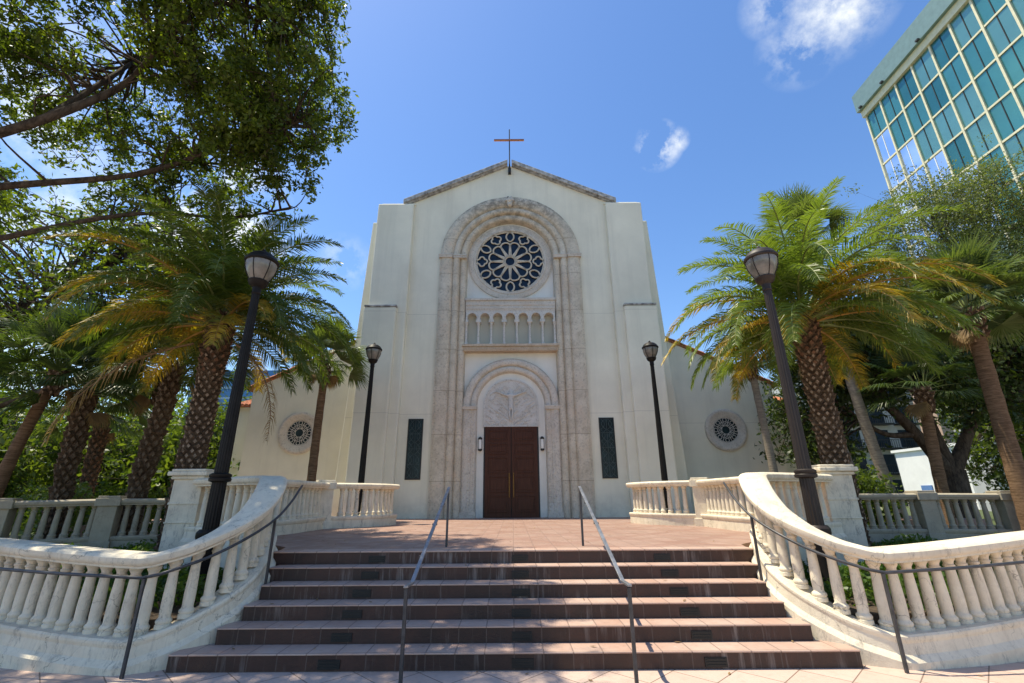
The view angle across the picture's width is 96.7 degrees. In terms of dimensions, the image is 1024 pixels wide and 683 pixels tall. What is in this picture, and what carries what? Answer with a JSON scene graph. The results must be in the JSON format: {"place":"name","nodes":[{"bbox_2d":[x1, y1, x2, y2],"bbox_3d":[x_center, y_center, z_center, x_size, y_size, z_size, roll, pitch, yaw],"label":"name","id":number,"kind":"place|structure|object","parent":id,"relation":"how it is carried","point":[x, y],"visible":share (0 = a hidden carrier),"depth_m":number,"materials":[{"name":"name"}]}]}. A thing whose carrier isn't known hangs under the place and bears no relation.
{"place":"outdoors","nodes":[
{"label":"outdoors","id":0,"kind":"place"},
{"bbox_2d":[0,0,929,431],"label":"sky","id":1,"kind":"structure","parent":0,"point":[688,111],"materials":[{"name":"blue"}]},
{"bbox_2d":[9,506,995,538],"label":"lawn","id":2,"kind":"structure","parent":0,"point":[909,514],"depth_m":27.75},
{"bbox_2d":[0,354,68,479],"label":"shade tree","id":3,"kind":"object","parent":2,"relation":"on","point":[21,421],"visible":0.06,"depth_m":27.17,"materials":[{"name":"plant"}]},
{"bbox_2d":[0,384,92,524],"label":"shade tree","id":4,"kind":"object","parent":2,"relation":"on","point":[24,465],"visible":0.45,"depth_m":21.35,"materials":[{"name":"green plant"}]},
{"bbox_2d":[7,480,95,535],"bbox_3d":[-16.664,6.295,17.078,3.206,2.224,3.881,13,-23,-34],"label":"shrub","id":5,"kind":"object","parent":2,"relation":"on","point":[25,499],"visible":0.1,"depth_m":16.33,"materials":[{"name":"green plant"}]},
{"bbox_2d":[0,294,141,497],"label":"cabbage palm","id":6,"kind":"object","parent":2,"relation":"on","point":[61,320],"visible":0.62,"depth_m":12.30,"materials":[{"name":"green plant"}]},
{"bbox_2d":[23,388,191,491],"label":"shade tree","id":7,"kind":"object","parent":2,"relation":"on","point":[181,400],"visible":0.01,"depth_m":32.74,"materials":[{"name":"plant"}]},
{"bbox_2d":[17,396,221,518],"bbox_3d":[-20.779,6.852,26.349,10.102,8.226,10.210,0,-19,0],"label":"shade tree","id":8,"kind":"object","parent":2,"relation":"on","point":[121,451],"visible":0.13,"depth_m":24.00,"materials":[{"name":"green plant"}]},
{"bbox_2d":[72,320,228,534],"bbox_3d":[-10.654,2.331,13.668,3.687,7.026,3.982,0,-19,0],"label":"cabbage palm","id":9,"kind":"object","parent":2,"relation":"on","point":[144,402],"visible":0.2,"depth_m":13.46,"materials":[{"name":"green plant"}]},
{"bbox_2d":[0,149,313,411],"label":"oak tree","id":10,"kind":"object","parent":2,"relation":"on","point":[10,305],"visible":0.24,"depth_m":16.14,"materials":[{"name":"green plant"}]},
{"bbox_2d":[98,398,249,513],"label":"shade tree","id":11,"kind":"object","parent":2,"relation":"on","point":[158,485],"visible":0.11,"depth_m":22.70,"materials":[{"name":"green plant"}]},
{"bbox_2d":[218,357,294,428],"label":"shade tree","id":12,"kind":"object","parent":2,"relation":"on","point":[222,407],"depth_m":39.05,"materials":[{"name":"plant"}]},
{"bbox_2d":[229,129,796,518],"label":"church","id":13,"kind":"structure","parent":2,"relation":"on","point":[510,323],"depth_m":19.45,"materials":[{"name":"beige paint"}]},
{"bbox_2d":[278,412,314,453],"bbox_3d":[-9.701,4.165,20.746,1.900,1.900,0.120,0,-19,0],"label":"round window","id":14,"kind":"structure","parent":13,"relation":"in","point":[295,432],"depth_m":20.75,"materials":[{"name":"beige stone"}]},
{"bbox_2d":[404,419,423,479],"bbox_3d":[-3.821,4.197,17.808,0.600,2.330,0.050,0,-19,0],"label":"window","id":15,"kind":"structure","parent":13,"relation":"in","point":[413,451],"depth_m":17.78,"materials":[{"name":"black glass"}]},
{"bbox_2d":[484,427,510,517],"bbox_3d":[-0.551,5.044,17.772,1.028,3.420,0.171,0,-19,0],"label":"door leaf","id":16,"kind":"structure","parent":13,"relation":"in","point":[497,495],"depth_m":17.76,"materials":[{"name":"brown wood"}]},
{"bbox_2d":[469,225,551,297],"bbox_3d":[-0.086,-3.663,20.812,3.800,3.800,0.130,0,-19,0],"label":"rose window","id":17,"kind":"structure","parent":13,"relation":"in","point":[509,261],"depth_m":20.80,"materials":[{"name":"white stone"}]},
{"bbox_2d":[511,427,538,516],"bbox_3d":[0.501,5.037,17.772,1.028,3.420,0.171,0,-19,0],"label":"door leaf","id":18,"kind":"structure","parent":13,"relation":"in","point":[525,495],"depth_m":17.76,"materials":[{"name":"brown wood"}]},
{"bbox_2d":[598,417,617,478],"bbox_3d":[3.759,4.144,17.808,0.600,2.330,0.050,0,-19,0],"label":"window","id":19,"kind":"structure","parent":13,"relation":"in","point":[609,468],"depth_m":17.79,"materials":[{"name":"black glass"}]},
{"bbox_2d":[705,409,747,450],"bbox_3d":[9.758,4.030,20.746,1.900,1.900,0.120,0,-19,0],"label":"round window","id":20,"kind":"structure","parent":13,"relation":"in","point":[725,429],"depth_m":20.74,"materials":[{"name":"beige stone"}]},
{"bbox_2d":[763,317,864,486],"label":"cabbage palm","id":21,"kind":"object","parent":2,"relation":"on","point":[800,375],"visible":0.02,"depth_m":16.76,"materials":[{"name":"green plant"}]},
{"bbox_2d":[750,182,903,519],"bbox_3d":[11.233,-0.056,16.061,3.661,12.841,3.733,0,-19,0],"label":"cabbage palm","id":22,"kind":"object","parent":2,"relation":"on","point":[799,201],"visible":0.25,"depth_m":16.43,"materials":[{"name":"plant"}]},
{"bbox_2d":[801,419,873,478],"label":"shade tree","id":23,"kind":"object","parent":2,"relation":"on","point":[860,458],"depth_m":24.52,"materials":[{"name":"green plant"}]},
{"bbox_2d":[750,250,1023,518],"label":"oak tree","id":24,"kind":"object","parent":2,"relation":"on","point":[1008,361],"visible":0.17,"depth_m":17.14,"materials":[{"name":"green plant"}]},
{"bbox_2d":[857,340,983,526],"bbox_3d":[12.993,2.679,14.143,3.634,6.380,3.509,0,-19,0],"label":"cabbage palm","id":25,"kind":"object","parent":2,"relation":"on","point":[923,408],"visible":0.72,"depth_m":14.16,"materials":[{"name":"green plant"}]},
{"bbox_2d":[841,132,1023,313],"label":"feathery tree","id":26,"kind":"object","parent":2,"relation":"on","point":[973,215],"visible":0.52,"depth_m":20.76,"materials":[{"name":"green plant"}]},
{"bbox_2d":[905,389,1023,492],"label":"shade tree","id":27,"kind":"object","parent":2,"relation":"on","point":[998,476],"visible":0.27,"depth_m":23.11,"materials":[{"name":"plant"}]},
{"bbox_2d":[934,316,1023,465],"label":"shade tree","id":28,"kind":"object","parent":2,"relation":"on","point":[1019,431],"visible":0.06,"depth_m":20.13,"materials":[{"name":"plant"}]},
{"bbox_2d":[34,516,986,549],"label":"terrace","id":29,"kind":"structure","parent":0,"point":[523,533],"depth_m":9.05,"materials":[{"name":"tile"}]},
{"bbox_2d":[280,313,369,481],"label":"cabbage palm","id":30,"kind":"object","parent":29,"relation":"on","point":[357,373],"visible":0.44,"depth_m":15.82,"materials":[{"name":"green plant"}]},
{"bbox_2d":[352,343,381,514],"bbox_3d":[-4.639,2.975,14.428,0.544,6.211,0.544,0,-19,0],"label":"lamp post","id":31,"kind":"object","parent":29,"relation":"on","point":[373,351],"visible":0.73,"depth_m":14.59,"materials":[{"name":"black metal"}]},
{"bbox_2d":[156,518,980,680],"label":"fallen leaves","id":32,"kind":"object","parent":29,"relation":"on","point":[729,673],"visible":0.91,"depth_m":5.56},
{"bbox_2d":[642,341,673,512],"bbox_3d":[4.680,2.910,14.428,0.544,6.211,0.544,0,-19,0],"label":"lamp post","id":33,"kind":"object","parent":29,"relation":"on","point":[650,350],"visible":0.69,"depth_m":14.60,"materials":[{"name":"black metal"}]},
{"bbox_2d":[716,319,777,471],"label":"cabbage palm","id":34,"kind":"object","parent":29,"relation":"on","point":[768,446],"visible":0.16,"depth_m":15.46,"materials":[{"name":"green plant"}]},
{"bbox_2d":[0,661,1023,682],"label":"sidewalk","id":35,"kind":"structure","parent":0,"point":[1008,673],"depth_m":4.56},
{"bbox_2d":[0,476,287,675],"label":"balustrade","id":36,"kind":"object","parent":35,"relation":"on","point":[42,629],"visible":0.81,"depth_m":5.17,"materials":[{"name":"stone"}]},
{"bbox_2d":[0,485,302,678],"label":"handrail","id":37,"kind":"object","parent":35,"relation":"on","point":[133,625],"visible":0.99,"depth_m":4.95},
{"bbox_2d":[398,487,449,682],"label":"handrail","id":38,"kind":"object","parent":35,"relation":"on","point":[412,582],"visible":1,"depth_m":4.93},
{"bbox_2d":[165,546,862,672],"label":"steps","id":39,"kind":"structure","parent":35,"relation":"on","point":[517,609],"depth_m":5.42,"materials":[{"name":"tile"}]},
{"bbox_2d":[578,486,638,682],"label":"handrail","id":40,"kind":"object","parent":35,"relation":"on","point":[624,582],"visible":1,"depth_m":4.92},
{"bbox_2d":[723,482,1023,673],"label":"handrail","id":41,"kind":"object","parent":35,"relation":"on","point":[895,625],"visible":0.98,"depth_m":4.94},
{"bbox_2d":[738,472,1023,670],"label":"balustrade","id":42,"kind":"object","parent":35,"relation":"on","point":[982,624],"visible":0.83,"depth_m":5.17,"materials":[{"name":"stone"}]},
{"bbox_2d":[626,477,797,531],"bbox_3d":[4.861,4.223,11.110,1.207,1.765,5.405,7,-20,-21],"label":"balustrade","id":43,"kind":"object","parent":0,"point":[716,505],"visible":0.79,"depth_m":11.62,"materials":[{"name":"stone"}]},
{"label":"ground","id":44,"kind":"structure","parent":0,"visible":0},
{"bbox_2d":[184,370,278,427],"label":"glass office","id":45,"kind":"structure","parent":44,"relation":"on","point":[228,392],"depth_m":81.58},
{"bbox_2d":[73,572,954,629],"bbox_3d":[0.051,7.241,16.470,32.000,0.430,24.140,0,-19,0],"label":"planting bed","id":46,"kind":"object","parent":44,"relation":"on","point":[873,611],"depth_m":5.41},
{"bbox_2d":[18,481,97,539],"bbox_3d":[-13.580,5.369,14.183,2.341,1.962,2.588,16,-25,-39],"label":"shrub","id":47,"kind":"object","parent":46,"relation":"on","point":[79,492],"visible":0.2,"depth_m":13.72,"materials":[{"name":"green plant"}]},
{"bbox_2d":[0,323,157,538],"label":"cabbage palm","id":48,"kind":"object","parent":46,"relation":"on","point":[76,435],"visible":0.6,"depth_m":12.53,"materials":[{"name":"green plant"}]},
{"bbox_2d":[0,496,165,549],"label":"balustrade","id":49,"kind":"object","parent":46,"relation":"on","point":[103,523],"visible":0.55,"depth_m":10.39,"materials":[{"name":"grey stone"}]},
{"bbox_2d":[24,379,153,522],"bbox_3d":[-15.196,3.830,16.634,4.040,6.483,3.982,0,-19,0],"label":"cabbage palm","id":50,"kind":"object","parent":46,"relation":"on","point":[98,441],"visible":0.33,"depth_m":16.48,"materials":[{"name":"green plant"}]},
{"bbox_2d":[82,480,165,532],"bbox_3d":[-11.224,5.011,13.436,2.098,2.133,2.315,10,-22,-28],"label":"shrub","id":51,"kind":"object","parent":46,"relation":"on","point":[114,488],"visible":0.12,"depth_m":13.28,"materials":[{"name":"green plant"}]},
{"bbox_2d":[37,538,236,611],"bbox_3d":[-7.678,3.955,8.042,7.688,0.522,5.773,0,-19,0],"label":"ground cover","id":52,"kind":"object","parent":46,"relation":"on","point":[183,574],"visible":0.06,"depth_m":6.05,"materials":[{"name":"green plant"}]},
{"bbox_2d":[84,293,245,535],"bbox_3d":[-9.631,1.918,12.583,3.730,7.382,3.808,0,-19,0],"label":"cabbage palm","id":53,"kind":"object","parent":46,"relation":"on","point":[144,469],"visible":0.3,"depth_m":12.38,"materials":[{"name":"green plant"}]},
{"bbox_2d":[0,0,360,241],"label":"oak tree","id":54,"kind":"object","parent":46,"relation":"on","point":[259,107],"visible":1,"depth_m":9.90,"materials":[{"name":"green plant"}]},
{"bbox_2d":[158,469,213,568],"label":"pier","id":55,"kind":"structure","parent":46,"relation":"on","point":[185,502],"depth_m":8.27,"materials":[{"name":"stone"}]},
{"bbox_2d":[35,174,356,550],"bbox_3d":[-6.773,0.695,10.116,6.311,8.146,6.413,0,-19,0],"label":"date palm","id":56,"kind":"object","parent":46,"relation":"on","point":[219,295],"visible":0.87,"depth_m":9.93,"materials":[{"name":"green plant"}]},
{"bbox_2d":[158,478,235,533],"bbox_3d":[-8.816,4.790,12.869,1.839,2.054,2.184,14,-23,-35],"label":"shrub","id":57,"kind":"object","parent":46,"relation":"on","point":[169,484],"visible":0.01,"depth_m":12.35,"materials":[{"name":"green plant"}]},
{"bbox_2d":[179,249,279,601],"bbox_3d":[-4.314,0.952,7.086,0.544,5.411,0.544,0,-19,0],"label":"lamp post","id":58,"kind":"object","parent":46,"relation":"on","point":[261,267],"visible":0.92,"depth_m":7.03,"materials":[{"name":"black metal"}]},
{"bbox_2d":[228,480,399,534],"bbox_3d":[-4.801,4.290,11.110,1.207,1.765,5.405,-8,-20,21],"label":"balustrade","id":59,"kind":"object","parent":46,"relation":"on","point":[309,508],"visible":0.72,"depth_m":11.62,"materials":[{"name":"stone"}]},
{"bbox_2d":[743,246,840,596],"bbox_3d":[4.326,0.892,7.086,0.544,5.411,0.544,0,-19,0],"label":"lamp post","id":60,"kind":"object","parent":46,"relation":"on","point":[760,264],"visible":0.9,"depth_m":7.01,"materials":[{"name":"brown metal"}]},
{"bbox_2d":[660,176,1005,546],"bbox_3d":[6.745,0.825,10.163,6.289,7.750,6.109,0,-19,0],"label":"date palm","id":61,"kind":"object","parent":46,"relation":"on","point":[807,337],"visible":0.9,"depth_m":9.89,"materials":[{"name":"green plant"}]},
{"bbox_2d":[811,464,868,561],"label":"pier","id":62,"kind":"structure","parent":46,"relation":"on","point":[841,499],"depth_m":8.27,"materials":[{"name":"stone"}]},
{"bbox_2d":[854,463,908,527],"bbox_3d":[10.332,4.641,13.046,1.515,2.274,1.766,9,-21,-26],"label":"shrub","id":63,"kind":"object","parent":46,"relation":"on","point":[869,483],"visible":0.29,"depth_m":12.79,"materials":[{"name":"green plant"}]},
{"bbox_2d":[791,532,1005,610],"bbox_3d":[7.737,3.844,8.046,7.684,0.519,5.750,0,-19,0],"label":"ground cover","id":64,"kind":"object","parent":46,"relation":"on","point":[846,579],"visible":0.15,"depth_m":6.13,"materials":[{"name":"green plant"}]},
{"bbox_2d":[859,490,1020,544],"bbox_3d":[10.954,4.397,11.035,7.292,1.505,0.770,-2,-19,6],"label":"balustrade","id":65,"kind":"object","parent":46,"relation":"on","point":[927,516],"visible":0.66,"depth_m":11.13,"materials":[{"name":"grey stone"}]},
{"bbox_2d":[886,227,1023,530],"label":"cabbage palm","id":66,"kind":"object","parent":46,"relation":"on","point":[1009,449],"visible":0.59,"depth_m":11.80,"materials":[{"name":"green plant"}]},
{"bbox_2d":[772,379,921,505],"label":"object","id":67,"kind":"structure","parent":44,"relation":"on","point":[891,425],"depth_m":56.77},
{"bbox_2d":[844,430,862,446],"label":"window","id":68,"kind":"structure","parent":67,"relation":"in","point":[858,438],"depth_m":57.02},
{"bbox_2d":[853,455,868,471],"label":"window","id":69,"kind":"structure","parent":67,"relation":"in","point":[864,462],"depth_m":55.96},
{"bbox_2d":[867,406,884,422],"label":"window","id":70,"kind":"structure","parent":67,"relation":"in","point":[878,412],"depth_m":57.94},
{"bbox_2d":[875,430,891,446],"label":"window","id":71,"kind":"structure","parent":67,"relation":"in","point":[879,436],"depth_m":56.98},
{"bbox_2d":[883,454,898,471],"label":"window","id":72,"kind":"structure","parent":67,"relation":"in","point":[889,459],"depth_m":56.07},
{"bbox_2d":[893,480,903,492],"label":"window","id":73,"kind":"structure","parent":67,"relation":"in","point":[899,482],"depth_m":55.10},
{"bbox_2d":[894,406,913,422],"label":"window","id":74,"kind":"structure","parent":67,"relation":"in","point":[903,408],"depth_m":58.07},
{"bbox_2d":[897,430,918,446],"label":"window","id":75,"kind":"structure","parent":67,"relation":"in","point":[903,443],"depth_m":56.81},
{"bbox_2d":[896,310,957,443],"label":"office block","id":76,"kind":"structure","parent":44,"relation":"on","point":[942,431],"depth_m":59.45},
{"bbox_2d":[891,443,981,509],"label":"white building","id":77,"kind":"structure","parent":44,"relation":"on","point":[914,468],"depth_m":45.12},
{"bbox_2d":[852,0,1023,331],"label":"glass tower","id":78,"kind":"structure","parent":44,"relation":"on","point":[942,84],"depth_m":45.93,"materials":[{"name":"glass"}]},
{"bbox_2d":[867,104,886,137],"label":"window","id":79,"kind":"structure","parent":78,"relation":"in","point":[876,119],"depth_m":55.47,"materials":[{"name":"teal glass"}]},
{"bbox_2d":[875,128,895,162],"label":"window","id":80,"kind":"structure","parent":78,"relation":"in","point":[884,142],"depth_m":54.22,"materials":[{"name":"blue glass"}]},
{"bbox_2d":[881,87,901,122],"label":"window","id":81,"kind":"structure","parent":78,"relation":"in","point":[891,104],"depth_m":53.23,"materials":[{"name":"teal glass"}]},
{"bbox_2d":[884,154,904,188],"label":"window","id":82,"kind":"structure","parent":78,"relation":"in","point":[889,166],"depth_m":53.09,"materials":[{"name":"blue glass"}]},
{"bbox_2d":[890,112,911,148],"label":"window","id":83,"kind":"structure","parent":78,"relation":"in","point":[900,129],"depth_m":52.01,"materials":[{"name":"teal glass"}]},
{"bbox_2d":[894,181,913,213],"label":"window","id":84,"kind":"structure","parent":78,"relation":"in","point":[903,186],"depth_m":51.83,"materials":[{"name":"blue glass"}]},
{"bbox_2d":[896,69,918,106],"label":"window","id":85,"kind":"structure","parent":78,"relation":"in","point":[907,86],"depth_m":50.99,"materials":[{"name":"teal glass"}]},
{"bbox_2d":[899,139,921,175],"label":"window","id":86,"kind":"structure","parent":78,"relation":"in","point":[909,154],"depth_m":50.76,"materials":[{"name":"blue glass"}]},
{"bbox_2d":[904,209,924,244],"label":"window","id":87,"kind":"structure","parent":78,"relation":"in","point":[915,209],"depth_m":50.41,"materials":[{"name":"blue glass"}]},
{"bbox_2d":[906,95,929,132],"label":"window","id":88,"kind":"structure","parent":78,"relation":"in","point":[917,113],"depth_m":49.76,"materials":[{"name":"teal glass"}]},
{"bbox_2d":[908,167,931,198],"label":"window","id":89,"kind":"structure","parent":78,"relation":"in","point":[920,172],"depth_m":49.69,"materials":[{"name":"blue glass"}]},
{"bbox_2d":[913,49,937,88],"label":"window","id":90,"kind":"structure","parent":78,"relation":"in","point":[925,69],"depth_m":48.71,"materials":[{"name":"teal glass"}]},
{"bbox_2d":[916,122,940,160],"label":"window","id":91,"kind":"structure","parent":78,"relation":"in","point":[927,140],"depth_m":48.51,"materials":[{"name":"teal glass"}]},
{"bbox_2d":[923,76,948,115],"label":"window","id":92,"kind":"structure","parent":78,"relation":"in","point":[936,97],"depth_m":47.49,"materials":[{"name":"teal glass"}]},
{"bbox_2d":[926,151,951,189],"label":"window","id":93,"kind":"structure","parent":78,"relation":"in","point":[939,160],"depth_m":47.37,"materials":[{"name":"blue glass"}]},
{"bbox_2d":[931,27,957,69],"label":"window","id":94,"kind":"structure","parent":78,"relation":"in","point":[944,48],"depth_m":46.49,"materials":[{"name":"teal glass"}]},
{"bbox_2d":[934,103,961,144],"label":"window","id":95,"kind":"structure","parent":78,"relation":"in","point":[947,124],"depth_m":46.28,"materials":[{"name":"teal glass"}]},
{"bbox_2d":[942,54,970,97],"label":"window","id":96,"kind":"structure","parent":78,"relation":"in","point":[956,76],"depth_m":45.26,"materials":[{"name":"teal glass"}]},
{"bbox_2d":[945,133,974,172],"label":"window","id":97,"kind":"structure","parent":78,"relation":"in","point":[958,148],"depth_m":45.06,"materials":[{"name":"teal glass"}]},
{"bbox_2d":[950,3,980,48],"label":"window","id":98,"kind":"structure","parent":78,"relation":"in","point":[965,25],"depth_m":44.26,"materials":[{"name":"teal glass"}]},
{"bbox_2d":[953,83,983,126],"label":"window","id":99,"kind":"structure","parent":78,"relation":"in","point":[968,104],"depth_m":44.06,"materials":[{"name":"teal glass"}]},
{"bbox_2d":[959,165,986,198],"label":"window","id":100,"kind":"structure","parent":78,"relation":"in","point":[975,167],"depth_m":43.90,"materials":[{"name":"blue glass"}]},
{"bbox_2d":[963,31,994,76],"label":"window","id":101,"kind":"structure","parent":78,"relation":"in","point":[978,54],"depth_m":43.03,"materials":[{"name":"teal glass"}]},
{"bbox_2d":[966,114,998,157],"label":"window","id":102,"kind":"structure","parent":78,"relation":"in","point":[983,125],"depth_m":42.86,"materials":[{"name":"teal glass"}]},
{"bbox_2d":[972,0,1005,24],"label":"window","id":103,"kind":"structure","parent":78,"relation":"in","point":[986,9],"depth_m":42.16,"materials":[{"name":"teal glass"}]},
{"bbox_2d":[975,61,1009,107],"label":"window","id":104,"kind":"structure","parent":78,"relation":"in","point":[992,84],"depth_m":41.81,"materials":[{"name":"teal glass"}]},
{"bbox_2d":[979,146,1013,190],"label":"window","id":105,"kind":"structure","parent":78,"relation":"in","point":[998,150],"depth_m":41.39,"materials":[{"name":"teal glass"}]},
{"bbox_2d":[985,5,1021,54],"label":"window","id":106,"kind":"structure","parent":78,"relation":"in","point":[1003,29],"depth_m":40.80,"materials":[{"name":"teal glass"}]},
{"bbox_2d":[989,93,1023,140],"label":"window","id":107,"kind":"structure","parent":78,"relation":"in","point":[1007,117],"depth_m":40.59,"materials":[{"name":"teal glass"}]},
{"bbox_2d":[996,182,1018,222],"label":"window","id":108,"kind":"structure","parent":78,"relation":"in","point":[1014,183],"depth_m":40.38,"materials":[{"name":"teal glass"}]},
{"bbox_2d":[1000,36,1023,86],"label":"window","id":109,"kind":"structure","parent":78,"relation":"in","point":[1012,60],"depth_m":39.86,"materials":[{"name":"teal glass"}]},
{"bbox_2d":[1004,128,1023,174],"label":"window","id":110,"kind":"structure","parent":78,"relation":"in","point":[1011,145],"depth_m":39.83,"materials":[{"name":"teal glass"}]},
{"bbox_2d":[1011,0,1023,25],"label":"window","id":111,"kind":"structure","parent":78,"relation":"in","point":[1018,5],"depth_m":39.44,"materials":[{"name":"teal glass"}]},
{"bbox_2d":[1015,82,1023,106],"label":"window","id":112,"kind":"structure","parent":78,"relation":"in","point":[1019,90],"depth_m":39.41,"materials":[{"name":"teal glass"}]},
{"bbox_2d":[954,430,1009,510],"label":"concrete hall","id":113,"kind":"structure","parent":44,"relation":"on","point":[980,488],"depth_m":35.29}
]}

